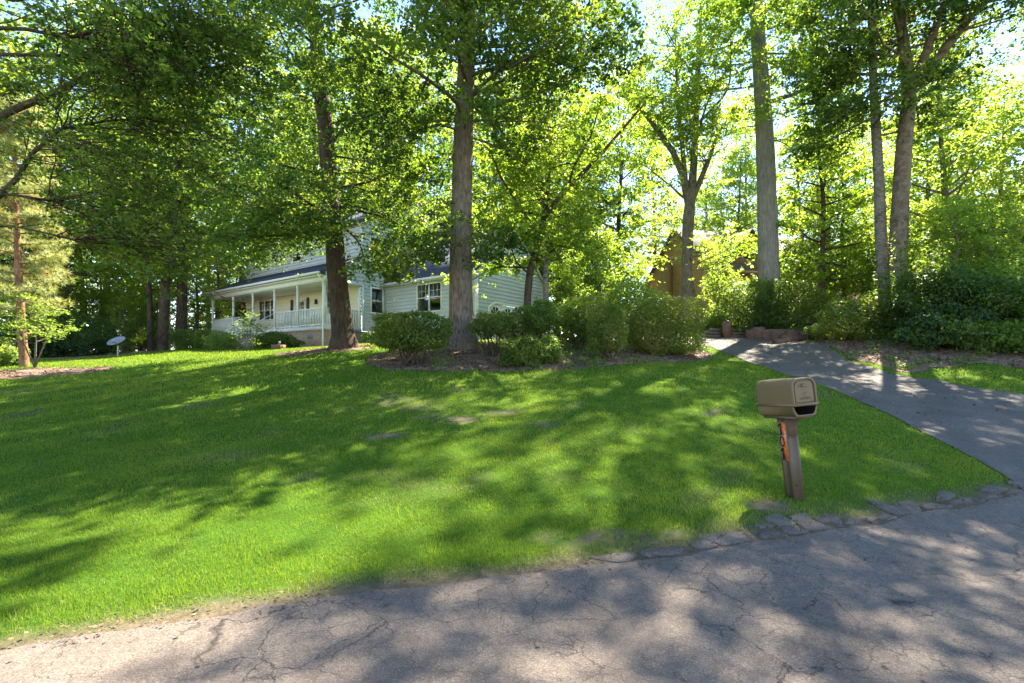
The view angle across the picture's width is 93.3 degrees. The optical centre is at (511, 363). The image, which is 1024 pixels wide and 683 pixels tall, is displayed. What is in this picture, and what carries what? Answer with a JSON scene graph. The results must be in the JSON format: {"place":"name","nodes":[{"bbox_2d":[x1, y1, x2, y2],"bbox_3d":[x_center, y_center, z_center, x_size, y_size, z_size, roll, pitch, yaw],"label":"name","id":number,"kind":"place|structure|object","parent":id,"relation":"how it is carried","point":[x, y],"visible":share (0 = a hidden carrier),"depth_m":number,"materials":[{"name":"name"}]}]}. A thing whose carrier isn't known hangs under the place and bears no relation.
{"place":"outdoors","nodes":[
{"label":"outdoors","id":0,"kind":"place"},
{"bbox_2d":[0,493,1023,682],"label":"road","id":1,"kind":"structure","parent":0,"point":[906,600],"depth_m":2.86,"materials":[{"name":"grey asphalt"}]},
{"bbox_2d":[0,336,1023,675],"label":"leaf litter","id":2,"kind":"object","parent":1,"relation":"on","point":[390,360],"visible":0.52,"depth_m":13.06,"materials":[{"name":"brown plant"}]},
{"bbox_2d":[0,331,1023,651],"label":"ground","id":3,"kind":"structure","parent":0,"point":[762,505],"depth_m":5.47,"materials":[{"name":"green plant"}]},
{"bbox_2d":[0,0,60,267],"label":"hardwood tree","id":4,"kind":"object","parent":3,"relation":"on","point":[4,86],"visible":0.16,"depth_m":27.43,"materials":[{"name":"green plant"}]},
{"bbox_2d":[0,324,70,357],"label":"hedge","id":5,"kind":"object","parent":3,"relation":"on","point":[31,345],"visible":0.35,"depth_m":25.57,"materials":[{"name":"green plant"}]},
{"bbox_2d":[0,59,76,331],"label":"hardwood tree","id":6,"kind":"object","parent":3,"relation":"on","point":[12,261],"visible":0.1,"depth_m":28.62,"materials":[{"name":"green plant"}]},
{"bbox_2d":[0,93,77,366],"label":"pine tree","id":7,"kind":"object","parent":3,"relation":"on","point":[47,258],"visible":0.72,"depth_m":16.97,"materials":[{"name":"green plant"}]},
{"bbox_2d":[0,0,95,314],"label":"hardwood tree","id":8,"kind":"object","parent":3,"relation":"on","point":[10,45],"visible":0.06,"depth_m":34.11,"materials":[{"name":"green plant"}]},
{"bbox_2d":[15,240,119,351],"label":"understory tree","id":9,"kind":"object","parent":3,"relation":"on","point":[64,316],"visible":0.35,"depth_m":30.93,"materials":[{"name":"green plant"}]},
{"bbox_2d":[0,0,142,322],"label":"hardwood tree","id":10,"kind":"object","parent":3,"relation":"on","point":[58,170],"visible":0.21,"depth_m":29.65,"materials":[{"name":"green plant"}]},
{"bbox_2d":[27,315,131,355],"bbox_3d":[-24.235,-1.501,26.910,5.123,2.399,3.334,0,0,0],"label":"hedge","id":11,"kind":"object","parent":3,"relation":"on","point":[85,341],"visible":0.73,"depth_m":26.51,"materials":[{"name":"green plant"}]},
{"bbox_2d":[61,282,111,351],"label":"understory tree","id":12,"kind":"object","parent":3,"relation":"on","point":[94,300],"visible":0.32,"depth_m":31.89,"materials":[{"name":"green plant"}]},
{"bbox_2d":[30,0,194,331],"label":"hardwood tree","id":13,"kind":"object","parent":3,"relation":"on","point":[74,171],"visible":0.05,"depth_m":34.28,"materials":[{"name":"green plant"}]},
{"bbox_2d":[91,281,145,351],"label":"understory tree","id":14,"kind":"object","parent":3,"relation":"on","point":[107,290],"visible":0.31,"depth_m":32.69,"materials":[{"name":"green plant"}]},
{"bbox_2d":[101,292,146,352],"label":"understory tree","id":15,"kind":"object","parent":3,"relation":"on","point":[122,322],"visible":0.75,"depth_m":29.90,"materials":[{"name":"green plant"}]},
{"bbox_2d":[114,279,158,350],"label":"understory tree","id":16,"kind":"object","parent":3,"relation":"on","point":[140,347],"visible":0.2,"depth_m":32.82,"materials":[{"name":"green plant"}]},
{"bbox_2d":[72,157,209,350],"bbox_3d":[-22.483,-6.344,29.892,6.637,11.600,7.167,0,0,0],"label":"hardwood tree","id":17,"kind":"object","parent":3,"relation":"on","point":[150,288],"visible":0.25,"depth_m":29.29,"materials":[{"name":"green plant"}]},
{"bbox_2d":[126,291,174,350],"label":"understory tree","id":18,"kind":"object","parent":3,"relation":"on","point":[156,324],"visible":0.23,"depth_m":32.71,"materials":[{"name":"green plant"}]},
{"bbox_2d":[64,9,269,348],"bbox_3d":[-20.101,-11.140,30.590,11.210,20.991,11.763,0,0,35],"label":"hardwood tree","id":19,"kind":"object","parent":3,"relation":"on","point":[181,313],"visible":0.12,"depth_m":30.62,"materials":[{"name":"green plant"}]},
{"bbox_2d":[79,63,259,350],"bbox_3d":[-19.742,-9.374,28.310,9.979,17.692,8.831,0,0,0],"label":"hardwood tree","id":20,"kind":"object","parent":3,"relation":"on","point":[163,328],"visible":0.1,"depth_m":28.76,"materials":[{"name":"green plant"}]},
{"bbox_2d":[167,328,208,348],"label":"hedge","id":21,"kind":"object","parent":3,"relation":"on","point":[184,342],"visible":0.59,"depth_m":27.11,"materials":[{"name":"green plant"}]},
{"bbox_2d":[0,0,379,345],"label":"beech tree","id":22,"kind":"object","parent":3,"relation":"on","point":[163,65],"visible":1,"depth_m":8.76,"materials":[{"name":"green plant"}]},
{"bbox_2d":[169,255,231,342],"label":"understory tree","id":23,"kind":"object","parent":3,"relation":"on","point":[196,297],"visible":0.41,"depth_m":35.99,"materials":[{"name":"green plant"}]},
{"bbox_2d":[172,243,245,330],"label":"understory tree","id":24,"kind":"object","parent":3,"relation":"on","point":[218,283],"visible":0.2,"depth_m":39.96,"materials":[{"name":"green plant"}]},
{"bbox_2d":[200,329,241,349],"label":"shrub","id":25,"kind":"object","parent":3,"relation":"on","point":[226,341],"visible":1,"depth_m":25.74,"materials":[{"name":"green plant"}]},
{"bbox_2d":[165,9,301,313],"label":"hardwood tree","id":26,"kind":"object","parent":3,"relation":"on","point":[267,124],"visible":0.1,"depth_m":41.39,"materials":[{"name":"green plant"}]},
{"bbox_2d":[250,330,306,348],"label":"fern shrub","id":27,"kind":"object","parent":3,"relation":"on","point":[287,340],"visible":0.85,"depth_m":23.97,"materials":[{"name":"green plant"}]},
{"bbox_2d":[256,45,372,216],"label":"hardwood tree","id":28,"kind":"object","parent":3,"relation":"on","point":[304,155],"visible":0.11,"depth_m":42.24,"materials":[{"name":"green plant"}]},
{"bbox_2d":[284,15,405,214],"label":"hardwood tree","id":29,"kind":"object","parent":3,"relation":"on","point":[314,119],"visible":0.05,"depth_m":43.83,"materials":[{"name":"green plant"}]},
{"bbox_2d":[0,342,713,378],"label":"mulch bed","id":30,"kind":"object","parent":3,"relation":"on","point":[389,366],"visible":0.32,"depth_m":13.98,"materials":[{"name":"brown soil"}]},
{"bbox_2d":[0,291,88,367],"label":"sapling","id":31,"kind":"object","parent":30,"relation":"on","point":[35,331],"visible":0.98,"depth_m":16.07,"materials":[{"name":"green plant"}]},
{"bbox_2d":[135,0,479,348],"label":"oak tree","id":32,"kind":"object","parent":30,"relation":"on","point":[291,220],"visible":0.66,"depth_m":15.62,"materials":[{"name":"green plant"}]},
{"bbox_2d":[367,309,454,366],"bbox_3d":[-2.650,-0.640,12.879,2.349,1.667,1.456,0,0,0],"label":"clipped shrub","id":33,"kind":"object","parent":30,"relation":"on","point":[415,341],"visible":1,"depth_m":12.54,"materials":[{"name":"green plant"}]},
{"bbox_2d":[280,0,658,350],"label":"gum tree","id":34,"kind":"object","parent":30,"relation":"on","point":[526,30],"visible":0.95,"depth_m":14.08,"materials":[{"name":"green plant"}]},
{"bbox_2d":[464,310,519,356],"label":"clipped shrub","id":35,"kind":"object","parent":30,"relation":"on","point":[490,325],"visible":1,"depth_m":14.00,"materials":[{"name":"green plant"}]},
{"bbox_2d":[494,304,551,349],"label":"clipped shrub","id":36,"kind":"object","parent":30,"relation":"on","point":[521,329],"visible":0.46,"depth_m":14.91,"materials":[{"name":"green plant"}]},
{"bbox_2d":[496,334,554,366],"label":"shrub","id":37,"kind":"object","parent":30,"relation":"on","point":[513,353],"visible":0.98,"depth_m":12.51,"materials":[{"name":"green plant"}]},
{"bbox_2d":[473,110,602,341],"bbox_3d":[1.052,-4.660,18.078,5.084,8.526,5.072,0,0,-21],"label":"slender tree","id":38,"kind":"object","parent":30,"relation":"on","point":[573,238],"visible":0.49,"depth_m":17.23,"materials":[{"name":"leaf"},{"name":"dark bark"}]},
{"bbox_2d":[521,297,564,348],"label":"clipped shrub","id":39,"kind":"object","parent":30,"relation":"on","point":[539,314],"visible":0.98,"depth_m":14.56,"materials":[{"name":"green plant"}]},
{"bbox_2d":[432,83,661,334],"bbox_3d":[1.052,-5.056,16.775,8.177,9.208,6.476,0,0,0],"label":"dogwood tree","id":40,"kind":"object","parent":30,"relation":"on","point":[535,257],"visible":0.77,"depth_m":16.63,"materials":[{"name":"green plant"}]},
{"bbox_2d":[538,333,564,364],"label":"shrub","id":41,"kind":"object","parent":30,"relation":"on","point":[557,348],"visible":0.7,"depth_m":12.88,"materials":[{"name":"green plant"}]},
{"bbox_2d":[550,299,602,350],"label":"clipped shrub","id":42,"kind":"object","parent":30,"relation":"on","point":[568,323],"visible":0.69,"depth_m":15.55,"materials":[{"name":"green plant"}]},
{"bbox_2d":[585,299,629,358],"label":"clipped shrub","id":43,"kind":"object","parent":30,"relation":"on","point":[607,328],"visible":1,"depth_m":13.53,"materials":[{"name":"green plant"}]},
{"bbox_2d":[627,292,711,354],"bbox_3d":[4.883,-1.181,15.407,2.601,2.068,1.943,0,0,0],"label":"clipped shrub","id":44,"kind":"object","parent":30,"relation":"on","point":[665,328],"visible":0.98,"depth_m":14.88,"materials":[{"name":"green plant"}]},
{"bbox_2d":[365,333,1023,370],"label":"ground cover","id":45,"kind":"object","parent":30,"relation":"on","point":[908,366],"visible":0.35,"depth_m":13.60,"materials":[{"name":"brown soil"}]},
{"bbox_2d":[201,197,550,348],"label":"house","id":46,"kind":"structure","parent":3,"relation":"on","point":[277,294],"depth_m":27.28,"materials":[{"name":"beige"}]},
{"bbox_2d":[361,287,383,315],"bbox_3d":[-7.970,-3.575,27.883,0.725,1.710,1.160,0,0,36],"label":"window","id":47,"kind":"structure","parent":46,"relation":"in","point":[377,294],"depth_m":27.72,"materials":[{"name":"clear glass"}]},
{"bbox_2d":[416,281,441,311],"bbox_3d":[-4.299,-3.560,26.384,2.120,1.800,0.725,0,0,36],"label":"window","id":48,"kind":"structure","parent":46,"relation":"in","point":[429,296],"depth_m":26.13,"materials":[{"name":"clear glass"}]},
{"bbox_2d":[308,18,448,217],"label":"hardwood tree","id":49,"kind":"object","parent":3,"relation":"on","point":[357,157],"visible":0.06,"depth_m":40.94,"materials":[{"name":"green plant"}]},
{"bbox_2d":[371,25,480,231],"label":"hardwood tree","id":50,"kind":"object","parent":3,"relation":"on","point":[449,139],"visible":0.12,"depth_m":43.01,"materials":[{"name":"green plant"}]},
{"bbox_2d":[422,63,505,232],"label":"hardwood tree","id":51,"kind":"object","parent":3,"relation":"on","point":[452,148],"visible":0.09,"depth_m":46.28,"materials":[{"name":"green plant"}]},
{"bbox_2d":[426,64,561,305],"bbox_3d":[-2.192,-12.853,40.125,12.918,23.308,10.206,0,0,-32],"label":"hardwood tree","id":52,"kind":"object","parent":3,"relation":"on","point":[489,182],"visible":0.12,"depth_m":39.10,"materials":[{"name":"green plant"}]},
{"bbox_2d":[505,60,616,339],"bbox_3d":[3.601,-13.514,40.324,9.741,24.090,9.956,0,0,-18],"label":"hardwood tree","id":53,"kind":"object","parent":3,"relation":"on","point":[571,106],"visible":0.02,"depth_m":39.25,"materials":[{"name":"green plant"}]},
{"bbox_2d":[543,244,596,336],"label":"understory tree","id":54,"kind":"object","parent":3,"relation":"on","point":[571,288],"visible":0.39,"depth_m":25.74,"materials":[{"name":"green plant"}]},
{"bbox_2d":[537,108,639,299],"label":"hardwood tree","id":55,"kind":"object","parent":3,"relation":"on","point":[601,211],"visible":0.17,"depth_m":33.61,"materials":[{"name":"green plant"}]},
{"bbox_2d":[559,220,634,339],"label":"understory tree","id":56,"kind":"object","parent":3,"relation":"on","point":[597,280],"visible":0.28,"depth_m":28.54,"materials":[{"name":"green plant"}]},
{"bbox_2d":[569,60,671,290],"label":"hardwood tree","id":57,"kind":"object","parent":3,"relation":"on","point":[634,223],"visible":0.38,"depth_m":36.45,"materials":[{"name":"green plant"}]},
{"bbox_2d":[607,250,652,329],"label":"understory tree","id":58,"kind":"object","parent":3,"relation":"on","point":[624,270],"visible":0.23,"depth_m":30.78,"materials":[{"name":"green plant"}]},
{"bbox_2d":[590,272,672,342],"bbox_3d":[4.592,-2.021,18.559,3.656,2.841,2.762,0,0,0],"label":"viburnum shrub","id":59,"kind":"object","parent":3,"relation":"on","point":[622,300],"visible":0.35,"depth_m":17.96,"materials":[{"name":"green plant"}]},
{"bbox_2d":[611,104,700,269],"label":"hardwood tree","id":60,"kind":"object","parent":3,"relation":"on","point":[658,241],"visible":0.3,"depth_m":45.52,"materials":[{"name":"green plant"}]},
{"bbox_2d":[591,0,774,329],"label":"forked tree","id":61,"kind":"object","parent":3,"relation":"on","point":[691,186],"visible":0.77,"depth_m":25.33,"materials":[{"name":"green plant"}]},
{"bbox_2d":[674,159,732,231],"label":"hardwood tree","id":62,"kind":"object","parent":3,"relation":"on","point":[704,200],"visible":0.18,"depth_m":55.04,"materials":[{"name":"green plant"}]},
{"bbox_2d":[693,241,748,315],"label":"understory tree","id":63,"kind":"object","parent":3,"relation":"on","point":[717,284],"visible":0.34,"depth_m":29.86,"materials":[{"name":"green plant"}]},
{"bbox_2d":[695,92,781,235],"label":"hardwood tree","id":64,"kind":"object","parent":3,"relation":"on","point":[747,129],"visible":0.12,"depth_m":53.56,"materials":[{"name":"green plant"}]},
{"bbox_2d":[645,228,841,328],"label":"house","id":65,"kind":"structure","parent":3,"relation":"on","point":[669,278],"depth_m":39.67,"materials":[{"name":"beige"}]},
{"bbox_2d":[706,140,781,237],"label":"hardwood tree","id":66,"kind":"object","parent":3,"relation":"on","point":[751,172],"visible":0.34,"depth_m":49.38,"materials":[{"name":"green plant"}]},
{"bbox_2d":[707,274,795,334],"bbox_3d":[10.938,-2.596,22.120,4.204,3.055,3.396,0,0,0],"label":"holly shrub","id":67,"kind":"object","parent":3,"relation":"on","point":[727,305],"visible":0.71,"depth_m":21.59,"materials":[{"name":"green plant"}]},
{"bbox_2d":[667,0,860,325],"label":"poplar tree","id":68,"kind":"object","parent":3,"relation":"on","point":[768,260],"visible":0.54,"depth_m":22.84,"materials":[{"name":"green plant"}]},
{"bbox_2d":[756,377,818,500],"bbox_3d":[2.928,0.872,5.068,0.288,1.432,0.580,-5,-3,-12],"label":"mailbox","id":69,"kind":"object","parent":3,"relation":"on","point":[788,403],"visible":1,"depth_m":5.02,"materials":[{"name":"beige plastic"}]},
{"bbox_2d":[794,381,813,402],"bbox_3d":[2.928,0.284,4.831,0.216,0.209,0.042,-5,-3,-12],"label":"door","id":70,"kind":"structure","parent":69,"relation":"in","point":[803,390],"depth_m":4.84,"materials":[{"name":"beige plastic"}]},
{"bbox_2d":[743,277,844,328],"bbox_3d":[12.516,-2.508,21.796,4.419,2.849,2.979,0,0,0],"label":"holly shrub","id":71,"kind":"object","parent":3,"relation":"on","point":[798,314],"visible":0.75,"depth_m":21.15,"materials":[{"name":"green plant"}]},
{"bbox_2d":[740,115,862,309],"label":"hardwood tree","id":72,"kind":"object","parent":3,"relation":"on","point":[791,187],"visible":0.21,"depth_m":32.55,"materials":[{"name":"green plant"}]},
{"bbox_2d":[779,234,830,324],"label":"understory tree","id":73,"kind":"object","parent":3,"relation":"on","point":[788,242],"visible":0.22,"depth_m":26.83,"materials":[{"name":"green plant"}]},
{"bbox_2d":[591,480,1023,562],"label":"kerb","id":74,"kind":"structure","parent":3,"relation":"on","point":[815,524],"depth_m":4.53,"materials":[{"name":"stone"}]},
{"bbox_2d":[756,53,892,315],"bbox_3d":[15.384,-8.783,24.228,6.033,14.921,6.167,0,0,20],"label":"hardwood tree","id":75,"kind":"object","parent":3,"relation":"on","point":[823,228],"visible":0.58,"depth_m":23.57,"materials":[{"name":"green plant"}]},
{"bbox_2d":[778,121,875,306],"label":"hardwood tree","id":76,"kind":"object","parent":3,"relation":"on","point":[837,181],"visible":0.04,"depth_m":33.40,"materials":[{"name":"green plant"}]},
{"bbox_2d":[791,125,889,305],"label":"hardwood tree","id":77,"kind":"object","parent":3,"relation":"on","point":[854,218],"visible":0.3,"depth_m":26.96,"materials":[{"name":"green plant"}]},
{"bbox_2d":[817,248,870,320],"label":"understory tree","id":78,"kind":"object","parent":3,"relation":"on","point":[845,260],"visible":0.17,"depth_m":25.95,"materials":[{"name":"green plant"}]},
{"bbox_2d":[833,225,887,317],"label":"understory tree","id":79,"kind":"object","parent":3,"relation":"on","point":[848,255],"visible":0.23,"depth_m":23.90,"materials":[{"name":"green plant"}]},
{"bbox_2d":[847,116,951,298],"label":"hardwood tree","id":80,"kind":"object","parent":3,"relation":"on","point":[887,137],"visible":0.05,"depth_m":32.16,"materials":[{"name":"green plant"}]},
{"bbox_2d":[874,203,961,303],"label":"understory tree","id":81,"kind":"object","parent":3,"relation":"on","point":[922,251],"visible":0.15,"depth_m":21.00,"materials":[{"name":"green plant"}]},
{"bbox_2d":[862,96,976,278],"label":"hardwood tree","id":82,"kind":"object","parent":3,"relation":"on","point":[927,196],"visible":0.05,"depth_m":27.61,"materials":[{"name":"green plant"}]},
{"bbox_2d":[816,338,1023,372],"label":"mulch bank","id":83,"kind":"structure","parent":3,"relation":"on","point":[935,354],"depth_m":14.02,"materials":[{"name":"brown soil"}]},
{"bbox_2d":[813,293,897,340],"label":"bank shrub","id":84,"kind":"object","parent":83,"relation":"on","point":[850,322],"visible":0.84,"depth_m":16.37,"materials":[{"name":"green plant"}]},
{"bbox_2d":[726,0,1023,305],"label":"forked tree","id":85,"kind":"object","parent":83,"relation":"on","point":[904,53],"visible":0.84,"depth_m":17.14,"materials":[{"name":"green plant"}]},
{"bbox_2d":[766,0,986,303],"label":"birch tree","id":86,"kind":"object","parent":83,"relation":"on","point":[880,223],"visible":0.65,"depth_m":17.85,"materials":[{"name":"green plant"}]},
{"bbox_2d":[864,304,915,339],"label":"bank shrub","id":87,"kind":"object","parent":83,"relation":"on","point":[887,324],"visible":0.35,"depth_m":15.96,"materials":[{"name":"green plant"}]},
{"bbox_2d":[853,225,991,341],"bbox_3d":[13.193,-2.501,15.548,2.868,3.850,3.299,0,0,-44],"label":"thicket bush","id":88,"kind":"object","parent":83,"relation":"on","point":[908,278],"visible":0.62,"depth_m":15.30,"materials":[{"name":"green plant"}]},
{"bbox_2d":[884,305,977,350],"bbox_3d":[12.549,-1.034,14.552,2.207,1.492,2.022,0,0,-38],"label":"thicket bush","id":89,"kind":"object","parent":83,"relation":"on","point":[932,339],"visible":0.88,"depth_m":14.36,"materials":[{"name":"green plant"}]},
{"bbox_2d":[886,192,1010,296],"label":"understory tree","id":90,"kind":"object","parent":83,"relation":"on","point":[955,247],"visible":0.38,"depth_m":16.34,"materials":[{"name":"green plant"}]},
{"bbox_2d":[881,247,1023,339],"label":"thicket bush","id":91,"kind":"object","parent":83,"relation":"on","point":[965,293],"visible":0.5,"depth_m":14.69,"materials":[{"name":"green plant"}]},
{"bbox_2d":[922,181,1007,288],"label":"understory tree","id":92,"kind":"object","parent":83,"relation":"on","point":[973,197],"visible":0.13,"depth_m":18.82,"materials":[{"name":"green plant"}]},
{"bbox_2d":[921,269,1023,329],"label":"thicket bush","id":93,"kind":"object","parent":83,"relation":"on","point":[1001,315],"visible":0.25,"depth_m":14.35,"materials":[{"name":"green plant"}]},
{"bbox_2d":[928,315,1023,351],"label":"thicket bush","id":94,"kind":"object","parent":83,"relation":"on","point":[967,341],"visible":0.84,"depth_m":13.86,"materials":[{"name":"green plant"}]},
{"bbox_2d":[945,197,1023,289],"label":"understory tree","id":95,"kind":"object","parent":83,"relation":"on","point":[1013,223],"visible":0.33,"depth_m":16.16,"materials":[{"name":"green plant"}]},
{"bbox_2d":[957,253,1023,327],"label":"thicket bush","id":96,"kind":"object","parent":83,"relation":"on","point":[1010,267],"visible":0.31,"depth_m":14.42,"materials":[{"name":"green plant"}]},
{"bbox_2d":[963,206,1023,283],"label":"understory tree","id":97,"kind":"object","parent":83,"relation":"on","point":[1007,232],"visible":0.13,"depth_m":16.88,"materials":[{"name":"green plant"}]},
{"bbox_2d":[969,319,1023,353],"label":"thicket bush","id":98,"kind":"object","parent":83,"relation":"on","point":[1008,337],"visible":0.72,"depth_m":13.54,"materials":[{"name":"green plant"}]},
{"bbox_2d":[843,14,1023,301],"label":"hardwood tree","id":99,"kind":"object","parent":3,"relation":"on","point":[943,163],"visible":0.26,"depth_m":21.20,"materials":[{"name":"green plant"}]},
{"bbox_2d":[916,76,1021,243],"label":"hardwood tree","id":100,"kind":"object","parent":3,"relation":"on","point":[971,120],"visible":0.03,"depth_m":29.46,"materials":[{"name":"green plant"}]},
{"bbox_2d":[936,77,1023,265],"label":"hardwood tree","id":101,"kind":"object","parent":3,"relation":"on","point":[999,117],"visible":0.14,"depth_m":22.68,"materials":[{"name":"green plant"}]},
{"bbox_2d":[976,70,1023,243],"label":"hardwood tree","id":102,"kind":"object","parent":3,"relation":"on","point":[1020,137],"visible":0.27,"depth_m":20.70,"materials":[{"name":"green plant"}]},
{"bbox_2d":[0,0,1023,349],"label":"sky","id":103,"kind":"structure","parent":0,"point":[1007,37],"materials":[{"name":"white"}]},
{"bbox_2d":[643,337,1023,489],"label":"driveway","id":104,"kind":"structure","parent":0,"point":[987,437],"depth_m":10.26,"materials":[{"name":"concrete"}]},
{"bbox_2d":[746,327,807,339],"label":"brick wall","id":105,"kind":"structure","parent":104,"relation":"on","point":[761,333],"depth_m":20.35,"materials":[{"name":"brown brick"}]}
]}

